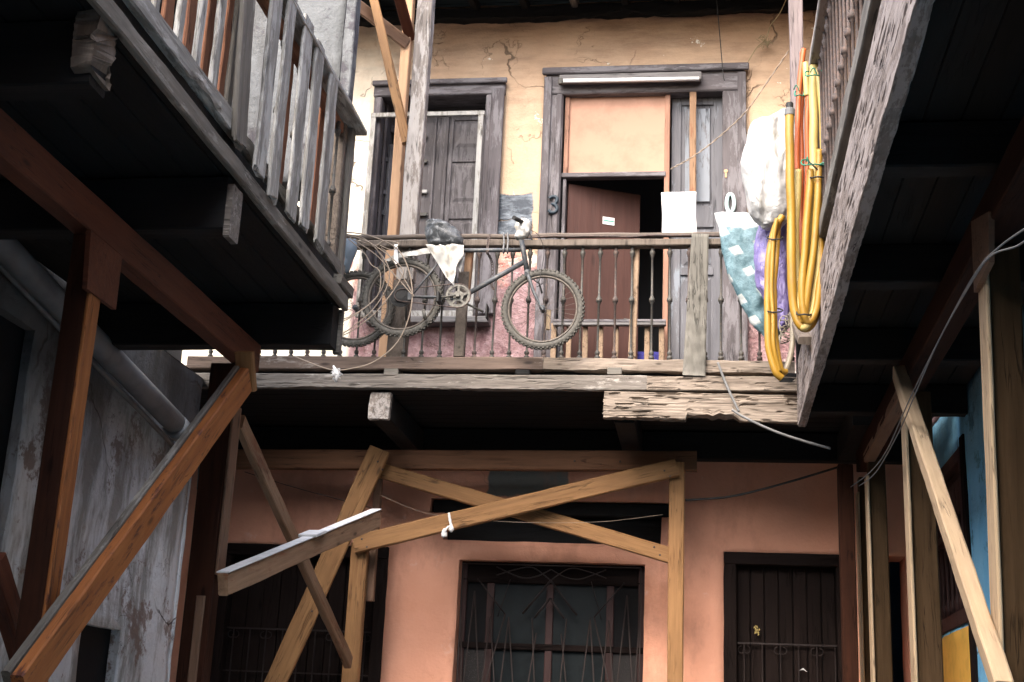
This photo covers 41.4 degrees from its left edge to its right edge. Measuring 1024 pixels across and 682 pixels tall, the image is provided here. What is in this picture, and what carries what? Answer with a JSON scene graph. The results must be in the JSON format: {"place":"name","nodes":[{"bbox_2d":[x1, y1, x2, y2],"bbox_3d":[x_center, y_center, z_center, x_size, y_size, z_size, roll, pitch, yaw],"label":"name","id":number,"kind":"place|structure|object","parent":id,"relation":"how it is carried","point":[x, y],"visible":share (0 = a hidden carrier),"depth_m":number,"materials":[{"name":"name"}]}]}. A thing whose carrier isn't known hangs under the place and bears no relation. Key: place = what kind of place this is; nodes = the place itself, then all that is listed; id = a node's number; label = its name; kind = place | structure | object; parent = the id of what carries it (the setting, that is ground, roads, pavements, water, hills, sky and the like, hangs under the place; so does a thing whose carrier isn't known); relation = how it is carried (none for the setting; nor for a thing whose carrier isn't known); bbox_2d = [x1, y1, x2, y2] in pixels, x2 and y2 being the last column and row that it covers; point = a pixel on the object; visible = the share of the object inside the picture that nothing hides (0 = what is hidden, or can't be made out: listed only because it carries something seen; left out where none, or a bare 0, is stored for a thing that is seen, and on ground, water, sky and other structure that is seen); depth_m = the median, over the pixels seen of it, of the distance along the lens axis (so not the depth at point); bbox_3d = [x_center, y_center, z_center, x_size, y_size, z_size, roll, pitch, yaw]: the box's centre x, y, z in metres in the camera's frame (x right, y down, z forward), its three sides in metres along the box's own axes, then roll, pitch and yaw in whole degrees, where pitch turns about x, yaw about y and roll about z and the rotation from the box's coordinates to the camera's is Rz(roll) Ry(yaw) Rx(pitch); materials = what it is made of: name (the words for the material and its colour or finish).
{"place":"outdoors","nodes":[
{"label":"outdoors","id":0,"kind":"place"},
{"bbox_2d":[932,306,1023,681],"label":"side house","id":1,"kind":"structure","parent":0,"point":[958,444],"depth_m":9.26,"materials":[{"name":"blue paint"}]},
{"bbox_2d":[788,0,1023,426],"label":"balcony","id":2,"kind":"structure","parent":1,"relation":"attached to","point":[920,118],"depth_m":6.24,"materials":[{"name":"wood"}]},
{"bbox_2d":[741,109,795,231],"bbox_3d":[1.805,-1.204,9.507,0.397,0.900,0.331,0,-17,8],"label":"white bag","id":3,"kind":"object","parent":2,"relation":"hanging from","point":[763,173],"visible":0.69,"depth_m":9.38,"materials":[{"name":"plastic"}]},
{"bbox_2d":[753,224,788,330],"bbox_3d":[1.829,-0.484,9.503,0.256,0.853,0.204,7,-17,-16],"label":"lilac bag","id":4,"kind":"object","parent":2,"relation":"hanging from","point":[760,244],"visible":0.48,"depth_m":9.46,"materials":[{"name":"plastic"}]},
{"bbox_2d":[764,215,795,379],"bbox_3d":[1.791,-0.293,8.954,0.271,1.154,0.114,12,-19,-28],"label":"hose coil","id":5,"kind":"object","parent":2,"relation":"hanging from","point":[779,370],"visible":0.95,"depth_m":8.88,"materials":[{"name":"yellow rubber"}]},
{"bbox_2d":[766,235,782,239],"bbox_3d":[1.751,-0.690,9.031,0.114,0.076,0.110,0,-17,8],"label":"tie wire","id":6,"kind":"object","parent":5,"relation":"attached to","point":[774,239],"visible":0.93,"depth_m":8.99,"materials":[{"name":"black metal"}]},
{"bbox_2d":[767,308,782,312],"bbox_3d":[1.723,-0.202,8.886,0.112,0.069,0.110,0,-17,8],"label":"tie wire","id":7,"kind":"object","parent":5,"relation":"attached to","point":[781,309],"visible":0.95,"depth_m":8.84,"materials":[{"name":"metal"}]},
{"bbox_2d":[778,314,790,343],"bbox_3d":[1.878,-0.081,9.249,0.126,0.225,0.077,0,-17,8],"label":"wire tangle","id":8,"kind":"object","parent":2,"relation":"attached to","point":[782,332],"visible":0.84,"depth_m":9.24,"materials":[{"name":"grey metal"}]},
{"bbox_2d":[795,48,809,239],"bbox_3d":[1.743,-1.087,8.110,0.098,1.464,0.105,0,-17,8],"label":"conduit bunch","id":9,"kind":"object","parent":2,"relation":"attached to","point":[802,82],"visible":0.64,"depth_m":8.16,"materials":[{"name":"plastic"}]},
{"bbox_2d":[793,84,803,96],"bbox_3d":[1.743,-1.502,8.223,0.062,0.106,0.171,-2,-17,16],"label":"twine","id":10,"kind":"object","parent":9,"relation":"attached to","point":[798,90],"visible":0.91,"depth_m":8.16,"materials":[{"name":"plastic"}]},
{"bbox_2d":[784,63,825,331],"bbox_3d":[1.734,-0.853,7.911,0.272,1.688,0.202,0,-17,8],"label":"hose coil","id":11,"kind":"object","parent":2,"relation":"hanging from","point":[804,255],"visible":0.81,"depth_m":7.82,"materials":[{"name":"yellow plastic"}]},
{"bbox_2d":[796,312,811,315],"bbox_3d":[1.660,-0.168,7.694,0.098,0.097,0.170,0,-17,8],"label":"tie wire","id":12,"kind":"object","parent":11,"relation":"attached to","point":[803,314],"visible":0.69,"depth_m":7.62,"materials":[{"name":"black metal"}]},
{"bbox_2d":[800,156,823,165],"bbox_3d":[1.789,-1.044,7.930,0.201,0.107,0.168,0,-17,8],"label":"twine","id":13,"kind":"object","parent":11,"relation":"attached to","point":[821,164],"visible":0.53,"depth_m":7.86,"materials":[{"name":"green plastic"}]},
{"bbox_2d":[804,67,821,76],"bbox_3d":[1.812,-1.602,8.118,0.122,0.109,0.168,0,-17,8],"label":"twine","id":14,"kind":"object","parent":11,"relation":"attached to","point":[810,72],"visible":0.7,"depth_m":8.04,"materials":[{"name":"plastic"}]},
{"bbox_2d":[809,161,823,178],"bbox_3d":[1.783,-0.979,7.901,0.111,0.127,0.169,-4,-18,20],"label":"tie wire","id":15,"kind":"object","parent":11,"relation":"attached to","point":[815,176],"visible":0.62,"depth_m":7.83,"materials":[{"name":"black metal"}]},
{"bbox_2d":[937,448,966,634],"bbox_3d":[3.244,1.489,9.863,0.170,1.194,1.360,0,-17,8],"label":"shutter window","id":16,"kind":"structure","parent":1,"relation":"in","point":[953,613],"depth_m":9.88,"materials":[{"name":"brown wood"}]},
{"label":"ground","id":17,"kind":"structure","parent":0,"visible":0},
{"bbox_2d":[12,233,86,657],"bbox_3d":[-1.916,1.287,5.368,0.103,3.625,0.103,0,-17,8],"label":"prop post","id":18,"kind":"object","parent":17,"relation":"on","point":[44,512],"visible":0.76,"depth_m":5.57,"materials":[{"name":"brown wood"}]},
{"bbox_2d":[0,552,20,660],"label":"brace","id":19,"kind":"object","parent":18,"relation":"attached to","point":[10,601],"visible":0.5,"depth_m":5.45,"materials":[{"name":"brown wood"}]},
{"bbox_2d":[41,293,99,681],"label":"prop facing","id":20,"kind":"object","parent":18,"relation":"attached to","point":[68,475],"visible":0.79,"depth_m":5.59,"materials":[{"name":"brown wood"}]},
{"bbox_2d":[82,230,121,309],"bbox_3d":[-1.772,-0.302,5.849,0.022,0.249,0.331,0,-17,8],"label":"cleat","id":21,"kind":"object","parent":18,"relation":"attached to","point":[102,268],"visible":1,"depth_m":5.83,"materials":[{"name":"brown wood"}]},
{"bbox_2d":[1,365,251,681],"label":"brace","id":22,"kind":"object","parent":18,"relation":"attached to","point":[49,615],"visible":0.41,"depth_m":5.81,"materials":[{"name":"brown wood"}]},
{"bbox_2d":[235,351,256,391],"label":"beam end","id":23,"kind":"structure","parent":22,"relation":"attached to","point":[244,359],"depth_m":7.44,"materials":[{"name":"brown wood"}]},
{"bbox_2d":[0,0,346,681],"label":"side house","id":24,"kind":"structure","parent":17,"relation":"on","point":[127,634],"depth_m":8.65,"materials":[{"name":"grey paint"}]},
{"bbox_2d":[0,264,174,447],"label":"conduit","id":25,"kind":"object","parent":24,"relation":"attached to","point":[56,324],"visible":0.64,"depth_m":8.34,"materials":[{"name":"grey plastic"}]},
{"bbox_2d":[0,240,199,487],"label":"drain pipe","id":26,"kind":"object","parent":24,"relation":"attached to","point":[28,272],"visible":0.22,"depth_m":8.14,"materials":[{"name":"grey plastic"}]},
{"bbox_2d":[0,0,367,354],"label":"balcony","id":27,"kind":"structure","parent":24,"relation":"attached to","point":[129,116],"depth_m":6.34,"materials":[{"name":"wood"}]},
{"bbox_2d":[340,0,360,103],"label":"timber column","id":28,"kind":"structure","parent":24,"relation":"attached to","point":[351,35],"depth_m":9.57,"materials":[{"name":"paint"}]},
{"bbox_2d":[176,363,234,681],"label":"prop post","id":29,"kind":"object","parent":17,"relation":"on","point":[202,579],"visible":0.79,"depth_m":7.47,"materials":[{"name":"brown wood"}]},
{"bbox_2d":[0,108,260,371],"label":"prop beam","id":30,"kind":"structure","parent":29,"relation":"on","point":[31,167],"depth_m":6.04,"materials":[{"name":"brown wood"}]},
{"bbox_2d":[187,595,205,681],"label":"prop facing","id":31,"kind":"object","parent":29,"relation":"attached to","point":[196,640],"visible":1,"depth_m":7.31,"materials":[{"name":"brown wood"}]},
{"bbox_2d":[215,407,241,574],"bbox_3d":[-1.593,0.834,7.616,0.020,0.960,0.122,0,-17,8],"label":"prop facing","id":32,"kind":"object","parent":29,"relation":"attached to","point":[229,478],"visible":0.89,"depth_m":7.59,"materials":[{"name":"brown wood"}]},
{"bbox_2d":[239,415,352,668],"bbox_3d":[-1.403,1.433,9.001,0.057,0.106,2.948,0,-41,9],"label":"brace","id":33,"kind":"object","parent":29,"relation":"attached to","point":[257,461],"visible":0.9,"depth_m":8.68,"materials":[{"name":"brown wood"}]},
{"bbox_2d":[217,510,380,595],"bbox_3d":[-1.252,1.282,8.442,0.066,0.126,2.524,-1,0,13],"label":"brace","id":34,"kind":"object","parent":29,"relation":"attached to","point":[232,582],"visible":0.92,"depth_m":8.07,"materials":[{"name":"brown wood"}]},
{"bbox_2d":[216,509,380,572],"bbox_3d":[-1.254,1.215,8.441,0.076,0.015,2.524,-1,0,13],"label":"cover strip","id":35,"kind":"object","parent":34,"relation":"on","point":[253,559],"visible":0.94,"depth_m":8.04,"materials":[{"name":"metal"}]},
{"bbox_2d":[298,530,326,536],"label":"block","id":36,"kind":"structure","parent":34,"relation":"on","point":[312,533],"depth_m":8.43,"materials":[{"name":"metal"}]},
{"bbox_2d":[341,542,369,681],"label":"prop post","id":37,"kind":"object","parent":17,"relation":"on","point":[355,609],"visible":0.91,"depth_m":10.38,"materials":[{"name":"brown wood"}]},
{"bbox_2d":[264,445,389,681],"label":"brace","id":38,"kind":"object","parent":37,"relation":"attached to","point":[290,649],"visible":0.79,"depth_m":10.45,"materials":[{"name":"wood"}]},
{"bbox_2d":[165,0,910,681],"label":"gallery house","id":39,"kind":"structure","parent":17,"relation":"on","point":[515,128],"depth_m":11.41,"materials":[{"name":"paint"}]},
{"bbox_2d":[210,543,388,681],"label":"plank door","id":40,"kind":"structure","parent":39,"relation":"in","point":[252,622],"depth_m":11.23,"materials":[{"name":"wood"}]},
{"bbox_2d":[366,478,382,601],"bbox_3d":[-1.085,1.548,10.699,0.063,1.000,0.063,0,-17,8],"label":"prop post","id":41,"kind":"object","parent":39,"relation":"attached to","point":[372,564],"visible":0.59,"depth_m":10.62,"materials":[{"name":"brown wood"}]},
{"bbox_2d":[246,472,381,511],"bbox_3d":[-1.609,1.215,10.939,1.175,0.308,0.006,0,-17,8],"label":"cable","id":42,"kind":"object","parent":41,"relation":"attached to","point":[308,491],"visible":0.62,"depth_m":10.94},
{"bbox_2d":[355,77,506,326],"bbox_3d":[-0.679,-1.198,12.226,1.248,2.342,0.585,0,-17,8],"label":"shuttered window","id":43,"kind":"structure","parent":39,"relation":"in","point":[469,112],"depth_m":12.25,"materials":[{"name":"wood"}]},
{"bbox_2d":[456,561,644,681],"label":"barred window","id":44,"kind":"structure","parent":39,"relation":"in","point":[519,622],"depth_m":11.01,"materials":[{"name":"metal"}]},
{"bbox_2d":[185,232,932,464],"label":"balcony","id":45,"kind":"structure","parent":39,"relation":"attached to","point":[630,399],"depth_m":10.16,"materials":[{"name":"wood"}]},
{"bbox_2d":[341,270,395,347],"bbox_3d":[-1.185,-0.246,10.299,0.612,0.612,0.090,0,-17,8],"label":"spare wheel","id":46,"kind":"object","parent":45,"relation":"on","point":[372,337],"visible":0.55,"depth_m":10.25,"materials":[{"name":"rubber"}]},
{"bbox_2d":[344,238,356,272],"bbox_3d":[-1.237,-0.650,10.355,0.092,0.276,0.090,18,-22,-42],"label":"hanging bag","id":47,"kind":"object","parent":46,"relation":"on","point":[350,250],"visible":0.74,"depth_m":10.32,"materials":[{"name":"fabric"}]},
{"bbox_2d":[378,0,415,355],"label":"timber column","id":48,"kind":"structure","parent":45,"relation":"on","point":[396,186],"depth_m":11.35,"materials":[{"name":"wood"}]},
{"bbox_2d":[360,1,410,47],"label":"brace","id":49,"kind":"object","parent":48,"relation":"attached to","point":[397,36],"visible":0.66,"depth_m":11.60,"materials":[{"name":"brown wood"}]},
{"bbox_2d":[394,0,414,40],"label":"brace","id":50,"kind":"object","parent":48,"relation":"attached to","point":[404,17],"visible":0.98,"depth_m":11.58,"materials":[{"name":"brown wood"}]},
{"bbox_2d":[386,280,413,373],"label":"timber column","id":51,"kind":"structure","parent":45,"relation":"on","point":[397,349],"depth_m":10.33,"materials":[{"name":"brown wood"}]},
{"bbox_2d":[397,0,435,283],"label":"timber column","id":52,"kind":"structure","parent":51,"relation":"on","point":[414,160],"depth_m":10.80,"materials":[{"name":"grey wood"}]},
{"bbox_2d":[369,0,407,145],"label":"brace","id":53,"kind":"object","parent":52,"relation":"attached to","point":[398,107],"visible":0.98,"depth_m":11.13,"materials":[{"name":"brown wood"}]},
{"bbox_2d":[361,215,584,349],"bbox_3d":[-0.292,-0.453,10.084,1.686,1.070,0.592,0,-17,8],"label":"bicycle","id":54,"kind":"object","parent":45,"relation":"on","point":[401,296],"visible":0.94,"depth_m":10.03,"materials":[{"name":"metal"}]},
{"bbox_2d":[296,232,414,370],"bbox_3d":[-1.151,-0.310,10.028,0.868,1.094,0.068,0,-17,8],"label":"cable bundle","id":55,"kind":"object","parent":54,"relation":"hanging from","point":[382,260],"visible":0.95,"depth_m":10.03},
{"bbox_2d":[330,365,341,381],"bbox_3d":[-1.275,0.236,9.860,0.092,0.123,0.056,0,-17,8],"label":"knotted rag","id":56,"kind":"object","parent":55,"relation":"attached to","point":[335,372],"visible":1,"depth_m":9.85,"materials":[{"name":"white fabric"}]},
{"bbox_2d":[394,244,397,263],"bbox_3d":[-0.866,-0.651,10.147,0.041,0.154,0.015,0,-17,8],"label":"strap","id":57,"kind":"object","parent":54,"relation":"hanging from","point":[395,254],"visible":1,"depth_m":10.14,"materials":[{"name":"white fabric"}]},
{"bbox_2d":[385,248,429,260],"bbox_3d":[-0.786,-0.649,10.167,0.358,0.102,0.022,0,-17,8],"label":"rag","id":58,"kind":"object","parent":54,"relation":"attached to","point":[422,251],"visible":0.98,"depth_m":10.16,"materials":[{"name":"white fabric"}]},
{"bbox_2d":[424,218,463,245],"bbox_3d":[-0.508,-0.804,10.230,0.247,0.228,0.265,15,-21,-36],"label":"saddle cover","id":59,"kind":"object","parent":54,"relation":"on","point":[437,232],"visible":0.88,"depth_m":10.15,"materials":[{"name":"grey plastic"}]},
{"bbox_2d":[426,244,463,284],"bbox_3d":[-0.505,-0.562,10.100,0.290,0.327,0.080,0,-17,8],"label":"rag","id":60,"kind":"object","parent":54,"relation":"hanging from","point":[448,258],"visible":1,"depth_m":10.11,"materials":[{"name":"white fabric"}]},
{"bbox_2d":[457,257,463,271],"bbox_3d":[-0.385,-0.567,10.108,0.052,0.126,0.016,0,-17,8],"label":"rag","id":61,"kind":"object","parent":54,"relation":"hanging from","point":[459,264],"visible":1,"depth_m":10.11,"materials":[{"name":"white fabric"}]},
{"bbox_2d":[486,234,494,289],"bbox_3d":[-0.174,-0.613,10.198,0.063,0.442,0.162,-5,-18,23],"label":"lock chain","id":62,"kind":"object","parent":54,"relation":"hanging from","point":[490,258],"visible":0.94,"depth_m":10.23,"materials":[{"name":"metal"}]},
{"bbox_2d":[514,218,531,239],"bbox_3d":[0.081,-0.822,9.981,0.125,0.162,0.124,0,-17,8],"label":"handlebar cover","id":63,"kind":"object","parent":54,"relation":"attached to","point":[523,229],"visible":0.98,"depth_m":9.94,"materials":[{"name":"white plastic"}]},
{"bbox_2d":[503,232,508,253],"bbox_3d":[-0.049,-0.732,10.270,0.050,0.243,0.316,3,-17,-2],"label":"tie wire","id":64,"kind":"object","parent":45,"relation":"attached to","point":[504,243],"visible":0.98,"depth_m":10.24,"materials":[{"name":"grey metal"}]},
{"bbox_2d":[661,192,696,231],"bbox_3d":[1.272,-0.961,10.317,0.278,0.367,0.025,0,-17,8],"label":"white board","id":65,"kind":"object","parent":45,"relation":"on","point":[678,211],"visible":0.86,"depth_m":10.32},
{"bbox_2d":[717,362,739,411],"bbox_3d":[1.544,0.329,9.672,0.166,0.372,0.025,-2,-17,16],"label":"cable","id":66,"kind":"object","parent":45,"relation":"hanging from","point":[727,387],"visible":1,"depth_m":9.67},
{"bbox_2d":[715,211,780,341],"bbox_3d":[1.698,-0.466,9.753,0.474,0.995,0.166,0,-17,8],"label":"checked sack","id":67,"kind":"object","parent":45,"relation":"hanging from","point":[738,231],"visible":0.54,"depth_m":9.75,"materials":[{"name":"teal fabric"}]},
{"bbox_2d":[731,409,830,449],"bbox_3d":[1.877,0.613,9.470,0.680,0.294,0.043,-1,-17,11],"label":"cable","id":68,"kind":"object","parent":45,"relation":"attached to","point":[778,432],"visible":1,"depth_m":9.45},
{"bbox_2d":[788,0,805,372],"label":"timber column","id":69,"kind":"structure","parent":45,"relation":"on","point":[796,39],"depth_m":10.51,"materials":[{"name":"wood"}]},
{"bbox_2d":[670,50,788,169],"bbox_3d":[1.744,-1.834,10.875,1.114,0.732,0.057,-12,-22,39],"label":"clothes line","id":70,"kind":"object","parent":69,"relation":"attached to","point":[694,155],"visible":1,"depth_m":10.82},
{"bbox_2d":[550,319,665,358],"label":"gate","id":71,"kind":"structure","parent":39,"relation":"attached to","point":[645,323],"depth_m":11.38,"materials":[{"name":"brown wood"}]},
{"bbox_2d":[558,71,701,84],"bbox_3d":[1.045,-2.325,12.032,1.263,0.116,0.094,0,-17,8],"label":"tube lamp","id":72,"kind":"object","parent":39,"relation":"attached to","point":[629,78],"visible":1,"depth_m":12.02,"materials":[{"name":"white glass"}]},
{"bbox_2d":[533,62,748,360],"bbox_3d":[1.147,-0.887,11.859,1.837,3.152,0.483,0,-17,8],"label":"door","id":73,"kind":"structure","parent":39,"relation":"in","point":[613,131],"depth_m":11.95,"materials":[{"name":"wood"}]},
{"bbox_2d":[637,351,658,358],"bbox_3d":[1.161,0.419,11.846,0.560,0.656,0.190,0,-17,8],"label":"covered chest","id":74,"kind":"object","parent":39,"relation":"in","point":[641,355],"depth_m":11.84,"materials":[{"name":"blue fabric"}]},
{"bbox_2d":[716,0,724,80],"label":"hanging wire","id":75,"kind":"object","parent":39,"relation":"hanging from","point":[720,40],"visible":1,"depth_m":11.88,"materials":[{"name":"black metal"}]},
{"bbox_2d":[748,0,785,61],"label":"dry vine","id":76,"kind":"object","parent":39,"relation":"on","point":[765,42],"visible":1,"depth_m":11.97,"materials":[{"name":"brown plant"}]},
{"bbox_2d":[724,552,841,681],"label":"plank door","id":77,"kind":"structure","parent":39,"relation":"in","point":[747,575],"depth_m":10.71,"materials":[{"name":"wood"}]},
{"bbox_2d":[667,462,684,681],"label":"prop post","id":78,"kind":"object","parent":17,"relation":"on","point":[675,650],"visible":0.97,"depth_m":10.11,"materials":[{"name":"brown wood"}]},
{"bbox_2d":[236,449,696,471],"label":"prop beam","id":79,"kind":"structure","parent":78,"relation":"attached to","point":[485,460],"depth_m":10.68,"materials":[{"name":"wood"}]},
{"bbox_2d":[353,459,678,552],"bbox_3d":[0.018,1.267,10.392,2.554,0.141,0.060,-14,-18,4],"label":"brace","id":80,"kind":"object","parent":78,"relation":"attached to","point":[543,499],"visible":0.97,"depth_m":10.37,"materials":[{"name":"wood"}]},
{"bbox_2d":[441,512,453,537],"bbox_3d":[-0.489,1.409,10.367,0.097,0.201,0.057,5,-17,-9],"label":"rag","id":81,"kind":"object","parent":80,"relation":"attached to","point":[444,531],"visible":1,"depth_m":10.34,"materials":[{"name":"white fabric"}]},
{"bbox_2d":[385,497,662,522],"bbox_3d":[0.058,1.297,10.375,2.179,0.183,0.022,1,-17,7],"label":"cable","id":82,"kind":"object","parent":80,"relation":"attached to","point":[538,522],"visible":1,"depth_m":10.33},
{"bbox_2d":[379,464,668,562],"bbox_3d":[0.056,1.321,10.518,2.418,0.126,0.060,15,-14,12],"label":"brace","id":83,"kind":"object","parent":78,"relation":"attached to","point":[556,522],"visible":0.84,"depth_m":10.45,"materials":[{"name":"wood"}]},
{"bbox_2d":[685,466,836,500],"bbox_3d":[1.895,1.088,10.316,1.148,0.290,0.018,0,-17,8],"label":"cable","id":84,"kind":"object","parent":78,"relation":"attached to","point":[768,487],"visible":0.98,"depth_m":10.30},
{"bbox_2d":[837,464,858,681],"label":"prop post","id":85,"kind":"object","parent":17,"relation":"on","point":[848,600],"visible":0.99,"depth_m":9.85,"materials":[{"name":"brown wood"}]},
{"bbox_2d":[851,228,1023,486],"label":"cable","id":86,"kind":"object","parent":85,"relation":"attached to","point":[1007,240],"visible":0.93,"depth_m":5.82,"materials":[{"name":"black rubber"}]},
{"bbox_2d":[859,241,1023,485],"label":"cable","id":87,"kind":"object","parent":86,"relation":"hanging from","point":[996,252],"visible":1,"depth_m":5.63,"materials":[{"name":"black rubber"}]},
{"bbox_2d":[857,477,870,681],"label":"prop post","id":88,"kind":"object","parent":17,"relation":"on","point":[861,489],"visible":0.59,"depth_m":10.09,"materials":[{"name":"brown wood"}]},
{"bbox_2d":[855,492,864,681],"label":"prop facing","id":89,"kind":"object","parent":88,"relation":"attached to","point":[860,598],"visible":1,"depth_m":10.07,"materials":[{"name":"brown wood"}]},
{"bbox_2d":[867,460,892,681],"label":"prop post","id":90,"kind":"object","parent":17,"relation":"on","point":[881,589],"visible":0.82,"depth_m":9.46,"materials":[{"name":"brown wood"}]},
{"bbox_2d":[864,475,875,681],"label":"prop facing","id":91,"kind":"object","parent":90,"relation":"attached to","point":[870,585],"visible":1,"depth_m":9.46,"materials":[{"name":"beige wood"}]},
{"bbox_2d":[864,391,902,461],"bbox_3d":[2.441,0.570,8.863,0.085,0.076,1.832,0,-17,8],"label":"brace","id":92,"kind":"object","parent":90,"relation":"attached to","point":[886,427],"visible":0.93,"depth_m":8.81,"materials":[{"name":"brown wood"}]},
{"bbox_2d":[908,391,943,681],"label":"prop post","id":93,"kind":"object","parent":17,"relation":"on","point":[927,599],"visible":0.63,"depth_m":7.57,"materials":[{"name":"brown wood"}]},
{"bbox_2d":[901,413,917,681],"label":"prop facing","id":94,"kind":"object","parent":93,"relation":"attached to","point":[910,566],"visible":0.92,"depth_m":7.62,"materials":[{"name":"beige wood"}]},
{"bbox_2d":[989,246,1023,681],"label":"prop post","id":95,"kind":"object","parent":17,"relation":"on","point":[1007,332],"visible":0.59,"depth_m":5.43,"materials":[{"name":"brown wood"}]},
{"bbox_2d":[856,114,1023,471],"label":"prop beam","id":96,"kind":"structure","parent":95,"relation":"on","point":[1002,200],"depth_m":6.30,"materials":[{"name":"brown wood"}]},
{"bbox_2d":[892,365,1013,681],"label":"brace","id":97,"kind":"object","parent":95,"relation":"attached to","point":[991,653],"visible":0.99,"depth_m":5.92,"materials":[{"name":"beige wood"}]},
{"bbox_2d":[971,211,994,292],"bbox_3d":[1.921,-0.404,5.525,0.022,0.309,0.374,0,-17,8],"label":"cleat","id":98,"kind":"object","parent":95,"relation":"attached to","point":[983,235],"visible":0.93,"depth_m":5.50,"materials":[{"name":"brown wood"}]},
{"bbox_2d":[978,274,1003,651],"bbox_3d":[1.898,1.473,5.263,0.021,3.554,0.153,0,-12,8],"label":"prop facing","id":99,"kind":"object","parent":95,"relation":"attached to","point":[994,559],"visible":0.87,"depth_m":5.44,"materials":[{"name":"wood"}]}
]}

